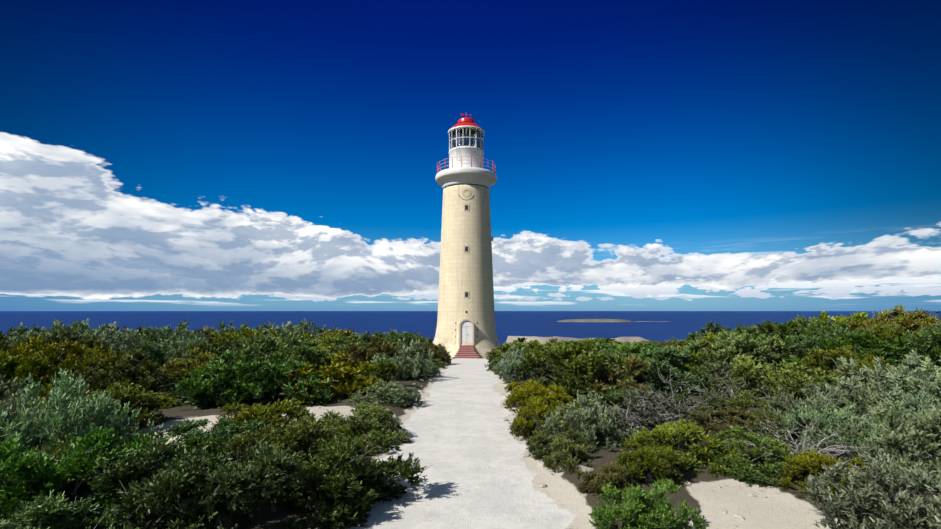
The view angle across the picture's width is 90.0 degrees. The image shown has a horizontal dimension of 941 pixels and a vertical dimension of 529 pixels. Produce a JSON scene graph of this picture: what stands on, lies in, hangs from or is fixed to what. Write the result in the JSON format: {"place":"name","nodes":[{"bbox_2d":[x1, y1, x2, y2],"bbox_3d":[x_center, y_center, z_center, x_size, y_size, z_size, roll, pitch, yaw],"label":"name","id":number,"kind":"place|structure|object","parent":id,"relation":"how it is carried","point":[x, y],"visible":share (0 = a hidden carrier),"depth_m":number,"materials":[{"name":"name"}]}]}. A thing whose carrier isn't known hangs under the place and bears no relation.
{"place":"outdoors","nodes":[
{"label":"outdoors","id":0,"kind":"place"},
{"bbox_2d":[0,311,940,343],"bbox_3d":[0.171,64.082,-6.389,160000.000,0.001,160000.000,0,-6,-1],"label":"sea water","id":1,"kind":"structure","parent":0,"point":[681,325],"depth_m":3085.78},
{"bbox_2d":[557,319,670,321],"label":"islets","id":2,"kind":"object","parent":1,"relation":"on","point":[595,320],"visible":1,"depth_m":2652.73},
{"bbox_2d":[0,0,940,310],"label":"sky","id":3,"kind":"structure","parent":0,"point":[156,155],"materials":[{"name":"blue"}]},
{"bbox_2d":[36,336,940,528],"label":"terrain","id":4,"kind":"structure","parent":0,"point":[480,473],"depth_m":7.45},
{"bbox_2d":[0,374,37,411],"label":"silver shrub","id":5,"kind":"object","parent":4,"relation":"on","point":[15,387],"visible":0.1,"depth_m":11.02,"materials":[{"name":"green plant"}]},
{"bbox_2d":[1,322,38,344],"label":"silver shrub","id":6,"kind":"object","parent":4,"relation":"on","point":[17,331],"visible":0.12,"depth_m":28.52,"materials":[{"name":"green plant"}]},
{"bbox_2d":[0,396,53,447],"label":"silver shrub","id":7,"kind":"object","parent":4,"relation":"on","point":[12,415],"visible":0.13,"depth_m":8.01,"materials":[{"name":"green plant"}]},
{"bbox_2d":[4,318,69,340],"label":"silver shrub","id":8,"kind":"object","parent":4,"relation":"on","point":[34,331],"visible":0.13,"depth_m":32.29,"materials":[{"name":"green plant"}]},
{"bbox_2d":[0,349,81,389],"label":"olive shrub","id":9,"kind":"object","parent":4,"relation":"on","point":[35,367],"visible":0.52,"depth_m":16.37,"materials":[{"name":"green plant"}]},
{"bbox_2d":[0,434,95,478],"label":"tea shrub","id":10,"kind":"object","parent":4,"relation":"on","point":[62,446],"visible":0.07,"depth_m":7.25,"materials":[{"name":"green plant"}]},
{"bbox_2d":[3,327,112,367],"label":"olive shrub","id":11,"kind":"object","parent":4,"relation":"on","point":[88,341],"visible":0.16,"depth_m":20.47,"materials":[{"name":"green plant"}]},
{"bbox_2d":[9,335,115,377],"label":"olive shrub","id":12,"kind":"object","parent":4,"relation":"on","point":[52,350],"visible":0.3,"depth_m":18.73,"materials":[{"name":"green plant"}]},
{"bbox_2d":[1,389,127,441],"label":"silver shrub","id":13,"kind":"object","parent":4,"relation":"on","point":[22,390],"visible":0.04,"depth_m":9.55,"materials":[{"name":"green plant"}]},
{"bbox_2d":[0,489,158,528],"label":"tea shrub","id":14,"kind":"object","parent":4,"relation":"on","point":[37,514],"visible":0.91,"depth_m":4.78,"materials":[{"name":"green plant"}]},
{"bbox_2d":[0,368,167,457],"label":"silver shrub","id":15,"kind":"object","parent":4,"relation":"on","point":[66,402],"visible":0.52,"depth_m":7.88,"materials":[{"name":"green plant"}]},
{"bbox_2d":[67,318,103,335],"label":"silver shrub","id":16,"kind":"object","parent":4,"relation":"on","point":[85,327],"visible":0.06,"depth_m":34.46,"materials":[{"name":"green plant"}]},
{"bbox_2d":[0,426,184,528],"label":"tea shrub","id":17,"kind":"object","parent":4,"relation":"on","point":[26,476],"visible":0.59,"depth_m":5.64,"materials":[{"name":"green plant"}]},
{"bbox_2d":[15,379,170,444],"bbox_3d":[-8.970,3.612,11.449,3.914,1.394,3.016,0,-3,9],"label":"olive shrub","id":18,"kind":"object","parent":4,"relation":"on","point":[134,396],"visible":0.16,"depth_m":11.62,"materials":[{"name":"green plant"}]},
{"bbox_2d":[79,325,142,357],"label":"silver shrub","id":19,"kind":"object","parent":4,"relation":"on","point":[118,343],"visible":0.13,"depth_m":27.24,"materials":[{"name":"green plant"}]},
{"bbox_2d":[75,348,162,388],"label":"olive shrub","id":20,"kind":"object","parent":4,"relation":"on","point":[92,358],"visible":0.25,"depth_m":17.08,"materials":[{"name":"green plant"}]},
{"bbox_2d":[73,346,178,394],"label":"olive shrub","id":21,"kind":"object","parent":4,"relation":"on","point":[102,379],"visible":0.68,"depth_m":16.43,"materials":[{"name":"green plant"}]},
{"bbox_2d":[112,339,181,369],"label":"tea shrub","id":22,"kind":"object","parent":4,"relation":"on","point":[157,355],"visible":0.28,"depth_m":23.43,"materials":[{"name":"green plant"}]},
{"bbox_2d":[131,392,181,408],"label":"olive shrub","id":23,"kind":"object","parent":4,"relation":"on","point":[169,401],"visible":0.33,"depth_m":15.04,"materials":[{"name":"green plant"}]},
{"bbox_2d":[100,436,230,488],"bbox_3d":[-4.924,3.127,7.442,2.065,0.767,1.946,-5,-7,41],"label":"tea shrub","id":24,"kind":"object","parent":4,"relation":"on","point":[194,442],"visible":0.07,"depth_m":7.60,"materials":[{"name":"green plant"}]},
{"bbox_2d":[139,318,205,356],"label":"silver shrub","id":25,"kind":"object","parent":4,"relation":"on","point":[168,332],"visible":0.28,"depth_m":31.05,"materials":[{"name":"green plant"}]},
{"bbox_2d":[160,333,192,356],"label":"silver shrub","id":26,"kind":"object","parent":4,"relation":"on","point":[170,346],"visible":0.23,"depth_m":29.91,"materials":[{"name":"green plant"}]},
{"bbox_2d":[167,331,219,358],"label":"silver shrub","id":27,"kind":"object","parent":4,"relation":"on","point":[193,337],"visible":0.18,"depth_m":28.03,"materials":[{"name":"green plant"}]},
{"bbox_2d":[158,347,231,383],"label":"olive shrub","id":28,"kind":"object","parent":4,"relation":"on","point":[200,362],"visible":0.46,"depth_m":19.95,"materials":[{"name":"green plant"}]},
{"bbox_2d":[83,430,310,528],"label":"tea shrub","id":29,"kind":"object","parent":4,"relation":"on","point":[221,491],"visible":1,"depth_m":5.28,"materials":[{"name":"green plant"}]},
{"bbox_2d":[172,341,223,360],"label":"tea shrub","id":30,"kind":"object","parent":4,"relation":"on","point":[202,346],"visible":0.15,"depth_m":26.66,"materials":[{"name":"green plant"}]},
{"bbox_2d":[166,360,263,409],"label":"tea shrub","id":31,"kind":"object","parent":4,"relation":"on","point":[225,375],"visible":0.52,"depth_m":14.91,"materials":[{"name":"green plant"}]},
{"bbox_2d":[161,414,280,462],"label":"tea shrub","id":32,"kind":"object","parent":4,"relation":"on","point":[185,430],"visible":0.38,"depth_m":8.70,"materials":[{"name":"green plant"}]},
{"bbox_2d":[205,320,247,337],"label":"silver shrub","id":33,"kind":"object","parent":4,"relation":"on","point":[230,329],"visible":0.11,"depth_m":42.57,"materials":[{"name":"green plant"}]},
{"bbox_2d":[218,333,276,355],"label":"tea shrub","id":34,"kind":"object","parent":4,"relation":"on","point":[228,343],"visible":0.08,"depth_m":29.35,"materials":[{"name":"green plant"}]},
{"bbox_2d":[171,349,339,409],"bbox_3d":[-7.299,3.883,15.994,4.825,1.944,5.363,7,-11,-29],"label":"tea shrub","id":35,"kind":"object","parent":4,"relation":"on","point":[272,380],"visible":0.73,"depth_m":15.09,"materials":[{"name":"green plant"}]},
{"bbox_2d":[232,327,281,349],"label":"olive shrub","id":36,"kind":"object","parent":4,"relation":"on","point":[249,331],"visible":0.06,"depth_m":33.62,"materials":[{"name":"green plant"}]},
{"bbox_2d":[209,396,314,447],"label":"olive shrub","id":37,"kind":"object","parent":4,"relation":"on","point":[292,410],"visible":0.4,"depth_m":9.61,"materials":[{"name":"green plant"}]},
{"bbox_2d":[228,332,301,368],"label":"tea shrub","id":38,"kind":"object","parent":4,"relation":"on","point":[256,346],"visible":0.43,"depth_m":22.45,"materials":[{"name":"green plant"}]},
{"bbox_2d":[252,321,307,340],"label":"silver shrub","id":39,"kind":"object","parent":4,"relation":"on","point":[296,332],"visible":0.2,"depth_m":45.27,"materials":[{"name":"green plant"}]},
{"bbox_2d":[222,412,340,493],"bbox_3d":[-2.906,2.993,7.719,2.235,0.929,1.973,-2,-6,24],"label":"olive shrub","id":40,"kind":"object","parent":4,"relation":"on","point":[299,435],"visible":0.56,"depth_m":7.60,"materials":[{"name":"green plant"}]},
{"bbox_2d":[280,318,322,339],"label":"silver shrub","id":41,"kind":"object","parent":4,"relation":"on","point":[304,324],"visible":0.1,"depth_m":49.44,"materials":[{"name":"green plant"}]},
{"bbox_2d":[267,345,337,378],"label":"tea shrub","id":42,"kind":"object","parent":4,"relation":"on","point":[310,354],"visible":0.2,"depth_m":21.34,"materials":[{"name":"green plant"}]},
{"bbox_2d":[302,343,361,375],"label":"olive shrub","id":43,"kind":"object","parent":4,"relation":"on","point":[330,348],"visible":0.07,"depth_m":23.53,"materials":[{"name":"green plant"}]},
{"bbox_2d":[280,352,385,403],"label":"olive shrub","id":44,"kind":"object","parent":4,"relation":"on","point":[340,370],"visible":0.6,"depth_m":16.91,"materials":[{"name":"green plant"}]},
{"bbox_2d":[258,429,431,528],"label":"tea shrub","id":45,"kind":"object","parent":4,"relation":"on","point":[343,489],"visible":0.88,"depth_m":6.21,"materials":[{"name":"green plant"}]},
{"bbox_2d":[324,336,371,355],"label":"tea shrub","id":46,"kind":"object","parent":4,"relation":"on","point":[342,341],"visible":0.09,"depth_m":29.88,"materials":[{"name":"green plant"}]},
{"bbox_2d":[318,401,414,444],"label":"olive shrub","id":47,"kind":"object","parent":4,"relation":"on","point":[360,422],"visible":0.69,"depth_m":10.17,"materials":[{"name":"green plant"}]},
{"bbox_2d":[338,359,401,383],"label":"olive shrub","id":48,"kind":"object","parent":4,"relation":"on","point":[384,367],"visible":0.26,"depth_m":18.61,"materials":[{"name":"green plant"}]},
{"bbox_2d":[356,431,388,455],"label":"olive shrub","id":49,"kind":"object","parent":4,"relation":"on","point":[374,451],"visible":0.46,"depth_m":9.14,"materials":[{"name":"green plant"}]},
{"bbox_2d":[351,331,396,346],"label":"tea shrub","id":50,"kind":"object","parent":4,"relation":"on","point":[365,338],"visible":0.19,"depth_m":33.69,"materials":[{"name":"green plant"}]},
{"bbox_2d":[340,335,419,377],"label":"olive shrub","id":51,"kind":"object","parent":4,"relation":"on","point":[380,346],"visible":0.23,"depth_m":23.12,"materials":[{"name":"green plant"}]},
{"bbox_2d":[343,379,416,407],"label":"silver shrub","id":52,"kind":"object","parent":4,"relation":"on","point":[380,396],"visible":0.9,"depth_m":14.80,"materials":[{"name":"green plant"}]},
{"bbox_2d":[371,338,437,381],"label":"silver shrub","id":53,"kind":"object","parent":4,"relation":"on","point":[409,371],"visible":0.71,"depth_m":22.22,"materials":[{"name":"green plant"}]},
{"bbox_2d":[387,388,423,405],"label":"silver shrub","id":54,"kind":"object","parent":4,"relation":"on","point":[409,398],"visible":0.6,"depth_m":14.75,"materials":[{"name":"green plant"}]},
{"bbox_2d":[417,342,451,364],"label":"olive shrub","id":55,"kind":"object","parent":4,"relation":"on","point":[434,348],"visible":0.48,"depth_m":32.69,"materials":[{"name":"green plant"}]},
{"bbox_2d":[433,112,500,358],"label":"lighthouse","id":56,"kind":"object","parent":4,"relation":"on","point":[466,326],"visible":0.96,"depth_m":45.89,"materials":[{"name":"stone"}]},
{"bbox_2d":[167,367,766,528],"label":"path stones","id":57,"kind":"object","parent":4,"relation":"on","point":[585,468],"visible":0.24,"depth_m":7.75,"materials":[{"name":"stone"}]},
{"bbox_2d":[495,345,534,382],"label":"silver shrub","id":58,"kind":"object","parent":4,"relation":"on","point":[507,368],"visible":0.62,"depth_m":21.77,"materials":[{"name":"green plant"}]},
{"bbox_2d":[485,339,551,370],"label":"olive shrub","id":59,"kind":"object","parent":4,"relation":"on","point":[503,349],"visible":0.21,"depth_m":28.43,"materials":[{"name":"green plant"}]},
{"bbox_2d":[502,378,573,412],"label":"olive shrub","id":60,"kind":"object","parent":4,"relation":"on","point":[522,393],"visible":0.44,"depth_m":13.64,"materials":[{"name":"green plant"}]},
{"bbox_2d":[510,397,569,438],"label":"olive shrub","id":61,"kind":"object","parent":4,"relation":"on","point":[525,426],"visible":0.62,"depth_m":10.41,"materials":[{"name":"green plant"}]},
{"bbox_2d":[509,360,578,388],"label":"tea shrub","id":62,"kind":"object","parent":4,"relation":"on","point":[544,368],"visible":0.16,"depth_m":17.45,"materials":[{"name":"green plant"}]},
{"bbox_2d":[513,391,586,419],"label":"olive shrub","id":63,"kind":"object","parent":4,"relation":"on","point":[556,399],"visible":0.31,"depth_m":12.15,"materials":[{"name":"green plant"}]},
{"bbox_2d":[525,429,591,459],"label":"tea shrub","id":64,"kind":"object","parent":4,"relation":"on","point":[539,444],"visible":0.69,"depth_m":8.96,"materials":[{"name":"green plant"}]},
{"bbox_2d":[542,437,597,472],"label":"olive shrub","id":65,"kind":"object","parent":4,"relation":"on","point":[563,456],"visible":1,"depth_m":8.11,"materials":[{"name":"green plant"}]},
{"bbox_2d":[513,341,630,404],"bbox_3d":[3.714,3.914,16.867,4.341,2.201,4.970,-3,-6,28],"label":"tea shrub","id":66,"kind":"object","parent":4,"relation":"on","point":[572,358],"visible":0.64,"depth_m":16.44,"materials":[{"name":"green plant"}]},
{"bbox_2d":[540,390,635,451],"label":"silver shrub","id":67,"kind":"object","parent":4,"relation":"on","point":[587,422],"visible":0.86,"depth_m":9.69,"materials":[{"name":"green plant"}]},
{"bbox_2d":[575,461,636,498],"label":"olive shrub","id":68,"kind":"object","parent":4,"relation":"on","point":[595,482],"visible":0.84,"depth_m":6.78,"materials":[{"name":"green plant"}]},
{"bbox_2d":[569,353,686,406],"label":"olive shrub","id":69,"kind":"object","parent":4,"relation":"on","point":[630,382],"visible":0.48,"depth_m":15.82,"materials":[{"name":"green plant"}]},
{"bbox_2d":[599,342,661,367],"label":"tea shrub","id":70,"kind":"object","parent":4,"relation":"on","point":[634,348],"visible":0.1,"depth_m":23.34,"materials":[{"name":"green plant"}]},
{"bbox_2d":[600,386,668,414],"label":"tea shrub","id":71,"kind":"object","parent":4,"relation":"on","point":[614,395],"visible":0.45,"depth_m":14.29,"materials":[{"name":"green plant"}]},
{"bbox_2d":[605,440,689,489],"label":"olive shrub","id":72,"kind":"object","parent":4,"relation":"on","point":[647,464],"visible":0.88,"depth_m":7.21,"materials":[{"name":"green plant"}]},
{"bbox_2d":[588,478,708,528],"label":"bright shrub","id":73,"kind":"object","parent":4,"relation":"on","point":[641,512],"visible":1,"depth_m":5.30,"materials":[{"name":"green plant"}]},
{"bbox_2d":[596,384,700,432],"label":"twig shrub","id":74,"kind":"object","parent":4,"relation":"on","point":[638,420],"visible":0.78,"depth_m":11.12,"materials":[{"name":"grey plant"}]},
{"bbox_2d":[594,345,711,398],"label":"tea shrub","id":75,"kind":"object","parent":4,"relation":"on","point":[661,359],"visible":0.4,"depth_m":17.55,"materials":[{"name":"green plant"}]},
{"bbox_2d":[611,367,728,423],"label":"twig shrub","id":76,"kind":"object","parent":4,"relation":"on","point":[684,396],"visible":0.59,"depth_m":12.74,"materials":[{"name":"grey plant"}]},
{"bbox_2d":[627,418,750,476],"bbox_3d":[3.894,3.173,8.595,1.770,0.828,2.213,1,-6,-13],"label":"olive shrub","id":77,"kind":"object","parent":4,"relation":"on","point":[675,436],"visible":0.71,"depth_m":8.19,"materials":[{"name":"green plant"}]},
{"bbox_2d":[666,349,711,381],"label":"tea shrub","id":78,"kind":"object","parent":4,"relation":"on","point":[695,356],"visible":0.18,"depth_m":19.23,"materials":[{"name":"green plant"}]},
{"bbox_2d":[693,321,745,341],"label":"tea shrub","id":79,"kind":"object","parent":4,"relation":"on","point":[717,328],"visible":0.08,"depth_m":31.86,"materials":[{"name":"green plant"}]},
{"bbox_2d":[674,360,798,412],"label":"twig shrub","id":80,"kind":"object","parent":4,"relation":"on","point":[721,370],"visible":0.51,"depth_m":13.90,"materials":[{"name":"grey plant"}]},
{"bbox_2d":[678,329,795,381],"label":"tea shrub","id":81,"kind":"object","parent":4,"relation":"on","point":[729,346],"visible":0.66,"depth_m":18.73,"materials":[{"name":"green plant"}]},
{"bbox_2d":[680,407,797,447],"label":"olive shrub","id":82,"kind":"object","parent":4,"relation":"on","point":[732,417],"visible":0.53,"depth_m":10.49,"materials":[{"name":"green plant"}]},
{"bbox_2d":[689,389,797,433],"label":"olive shrub","id":83,"kind":"object","parent":4,"relation":"on","point":[744,399],"visible":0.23,"depth_m":11.63,"materials":[{"name":"green plant"}]},
{"bbox_2d":[699,425,800,488],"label":"tea shrub","id":84,"kind":"object","parent":4,"relation":"on","point":[749,469],"visible":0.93,"depth_m":7.68,"materials":[{"name":"green plant"}]},
{"bbox_2d":[749,333,801,359],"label":"tea shrub","id":85,"kind":"object","parent":4,"relation":"on","point":[786,340],"visible":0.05,"depth_m":21.53,"materials":[{"name":"green plant"}]},
{"bbox_2d":[747,318,825,349],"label":"tea shrub","id":86,"kind":"object","parent":4,"relation":"on","point":[791,327],"visible":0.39,"depth_m":24.89,"materials":[{"name":"green plant"}]},
{"bbox_2d":[727,354,847,401],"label":"olive shrub","id":87,"kind":"object","parent":4,"relation":"on","point":[789,379],"visible":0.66,"depth_m":15.03,"materials":[{"name":"green plant"}]},
{"bbox_2d":[716,414,866,468],"bbox_3d":[5.942,3.145,8.544,2.455,0.930,2.358,0,-6,1],"label":"twig shrub","id":88,"kind":"object","parent":4,"relation":"on","point":[844,446],"visible":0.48,"depth_m":8.51,"materials":[{"name":"grey plant"}]},
{"bbox_2d":[759,382,873,441],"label":"silver shrub","id":89,"kind":"object","parent":4,"relation":"on","point":[779,403],"visible":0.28,"depth_m":10.52,"materials":[{"name":"green plant"}]},
{"bbox_2d":[774,447,871,501],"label":"olive shrub","id":90,"kind":"object","parent":4,"relation":"on","point":[806,464],"visible":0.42,"depth_m":6.92,"materials":[{"name":"green plant"}]},
{"bbox_2d":[786,324,864,364],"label":"tea shrub","id":91,"kind":"object","parent":4,"relation":"on","point":[800,346],"visible":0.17,"depth_m":21.95,"materials":[{"name":"green plant"}]},
{"bbox_2d":[807,319,848,335],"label":"tea shrub","id":92,"kind":"object","parent":4,"relation":"on","point":[827,325],"visible":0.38,"depth_m":29.70,"materials":[{"name":"green plant"}]},
{"bbox_2d":[779,392,897,458],"bbox_3d":[7.130,3.187,9.381,1.862,1.210,2.012,2,-4,-37],"label":"silver shrub","id":93,"kind":"object","parent":4,"relation":"on","point":[823,420],"visible":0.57,"depth_m":9.29,"materials":[{"name":"green plant"}]},
{"bbox_2d":[809,310,870,329],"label":"olive shrub","id":94,"kind":"object","parent":4,"relation":"on","point":[856,317],"visible":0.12,"depth_m":33.12,"materials":[{"name":"green plant"}]},
{"bbox_2d":[801,384,885,425],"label":"twig shrub","id":95,"kind":"object","parent":4,"relation":"on","point":[848,397],"visible":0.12,"depth_m":11.42,"materials":[{"name":"grey plant"}]},
{"bbox_2d":[800,344,893,386],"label":"olive shrub","id":96,"kind":"object","parent":4,"relation":"on","point":[813,362],"visible":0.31,"depth_m":16.09,"materials":[{"name":"green plant"}]},
{"bbox_2d":[804,331,920,368],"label":"tea shrub","id":97,"kind":"object","parent":4,"relation":"on","point":[893,353],"visible":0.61,"depth_m":18.51,"materials":[{"name":"green plant"}]},
{"bbox_2d":[799,445,940,528],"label":"silver shrub","id":98,"kind":"object","parent":4,"relation":"on","point":[880,505],"visible":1,"depth_m":5.35,"materials":[{"name":"green plant"}]},
{"bbox_2d":[813,350,940,413],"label":"silver shrub","id":99,"kind":"object","parent":4,"relation":"on","point":[872,385],"visible":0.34,"depth_m":12.01,"materials":[{"name":"green plant"}]},
{"bbox_2d":[835,397,940,491],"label":"silver shrub","id":100,"kind":"object","parent":4,"relation":"on","point":[924,449],"visible":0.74,"depth_m":7.52,"materials":[{"name":"green plant"}]},
{"bbox_2d":[856,356,940,416],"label":"silver shrub","id":101,"kind":"object","parent":4,"relation":"on","point":[930,368],"visible":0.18,"depth_m":10.84,"materials":[{"name":"green plant"}]},
{"bbox_2d":[858,307,940,336],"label":"olive shrub","id":102,"kind":"object","parent":4,"relation":"on","point":[909,323],"visible":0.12,"depth_m":24.31,"materials":[{"name":"green plant"}]},
{"bbox_2d":[859,323,940,363],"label":"olive shrub","id":103,"kind":"object","parent":4,"relation":"on","point":[881,332],"visible":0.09,"depth_m":19.23,"materials":[{"name":"green plant"}]},
{"bbox_2d":[861,390,940,453],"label":"silver shrub","id":104,"kind":"object","parent":4,"relation":"on","point":[921,406],"visible":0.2,"depth_m":9.23,"materials":[{"name":"green plant"}]},
{"bbox_2d":[866,304,937,334],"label":"olive shrub","id":105,"kind":"object","parent":4,"relation":"on","point":[887,315],"visible":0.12,"depth_m":28.15,"materials":[{"name":"green plant"}]},
{"bbox_2d":[864,367,940,429],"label":"silver shrub","id":106,"kind":"object","parent":4,"relation":"on","point":[928,385],"visible":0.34,"depth_m":10.44,"materials":[{"name":"green plant"}]},
{"bbox_2d":[892,325,940,372],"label":"tea shrub","id":107,"kind":"object","parent":4,"relation":"on","point":[927,341],"visible":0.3,"depth_m":15.96,"materials":[{"name":"green plant"}]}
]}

